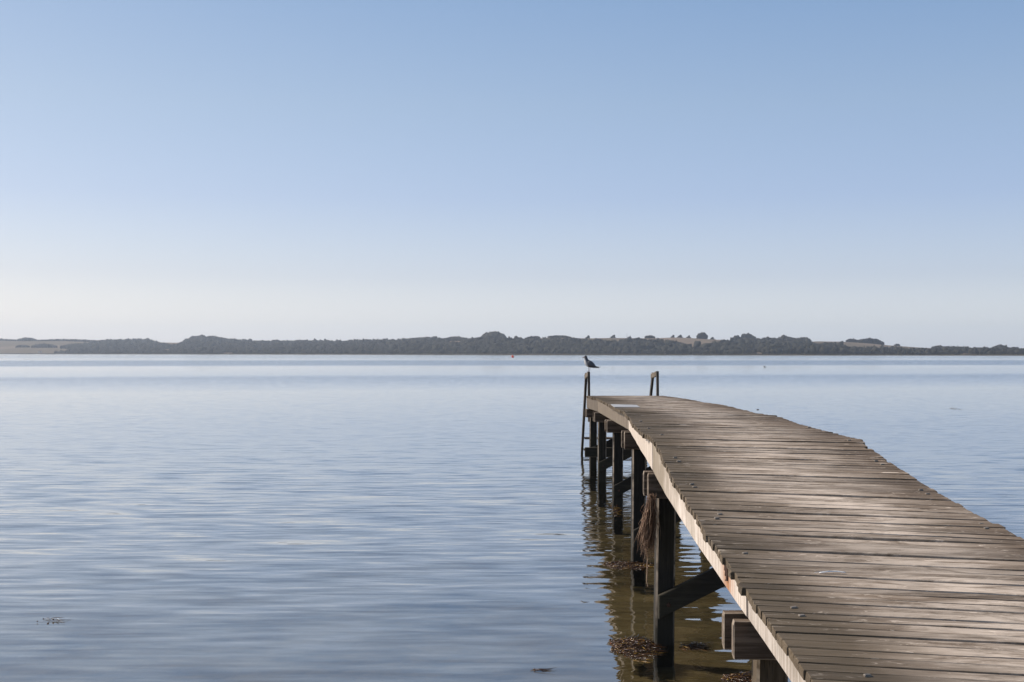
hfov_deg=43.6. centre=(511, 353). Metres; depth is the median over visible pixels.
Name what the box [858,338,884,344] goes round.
copse
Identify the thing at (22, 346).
copse
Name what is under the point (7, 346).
hills
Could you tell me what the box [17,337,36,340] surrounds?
copse
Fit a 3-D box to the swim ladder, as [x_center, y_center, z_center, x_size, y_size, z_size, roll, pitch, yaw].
[2.231,1.423,27.000,1.445,2.147,2.716,0,0,0]
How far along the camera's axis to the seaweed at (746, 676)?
8.65 m
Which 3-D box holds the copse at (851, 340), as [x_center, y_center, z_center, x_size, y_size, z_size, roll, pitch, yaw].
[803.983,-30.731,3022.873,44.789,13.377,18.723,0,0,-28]
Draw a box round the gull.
[583,356,598,370]
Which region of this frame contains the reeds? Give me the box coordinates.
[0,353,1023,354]
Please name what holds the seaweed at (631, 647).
on the water
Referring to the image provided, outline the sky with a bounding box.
[0,0,1023,347]
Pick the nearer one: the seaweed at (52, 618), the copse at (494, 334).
the seaweed at (52, 618)
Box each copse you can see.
[0,338,16,340]
[15,345,29,347]
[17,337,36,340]
[31,343,57,347]
[36,338,96,341]
[442,336,467,340]
[482,331,505,337]
[525,336,539,338]
[547,335,571,337]
[696,332,707,338]
[741,332,755,337]
[846,338,857,341]
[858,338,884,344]
[994,344,1008,347]
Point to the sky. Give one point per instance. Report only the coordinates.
(172, 171)
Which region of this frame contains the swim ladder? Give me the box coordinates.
[581,371,658,453]
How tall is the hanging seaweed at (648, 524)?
0.696 m
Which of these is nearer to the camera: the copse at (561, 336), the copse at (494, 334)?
the copse at (561, 336)
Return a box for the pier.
[585,396,1023,681]
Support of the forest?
on the hills
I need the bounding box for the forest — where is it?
[54,334,1023,353]
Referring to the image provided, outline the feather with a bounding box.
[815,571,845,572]
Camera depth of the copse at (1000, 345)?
2469.60 m
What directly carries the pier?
in the water
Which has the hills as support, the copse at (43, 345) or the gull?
the copse at (43, 345)
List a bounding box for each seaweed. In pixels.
[37,617,70,623]
[531,667,555,672]
[602,560,653,569]
[608,634,668,662]
[636,493,660,586]
[679,641,715,652]
[720,671,751,681]
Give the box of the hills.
[0,337,1023,355]
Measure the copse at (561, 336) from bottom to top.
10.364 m
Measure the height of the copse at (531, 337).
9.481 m
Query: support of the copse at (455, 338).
on the hills
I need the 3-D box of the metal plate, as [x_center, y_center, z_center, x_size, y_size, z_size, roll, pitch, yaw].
[1.509,0.696,17.077,0.341,0.056,2.029,0,0,3]
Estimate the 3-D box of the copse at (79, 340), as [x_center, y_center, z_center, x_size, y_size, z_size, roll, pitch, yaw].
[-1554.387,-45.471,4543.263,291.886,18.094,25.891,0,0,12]
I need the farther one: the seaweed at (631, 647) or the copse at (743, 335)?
the copse at (743, 335)
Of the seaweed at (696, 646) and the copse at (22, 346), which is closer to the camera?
the seaweed at (696, 646)
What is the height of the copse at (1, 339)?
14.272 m
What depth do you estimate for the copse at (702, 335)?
2778.61 m
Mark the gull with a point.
(589, 363)
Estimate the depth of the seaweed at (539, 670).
8.88 m
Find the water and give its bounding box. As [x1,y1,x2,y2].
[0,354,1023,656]
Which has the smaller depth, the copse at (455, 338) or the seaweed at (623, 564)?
the seaweed at (623, 564)
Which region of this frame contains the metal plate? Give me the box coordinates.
[611,404,638,407]

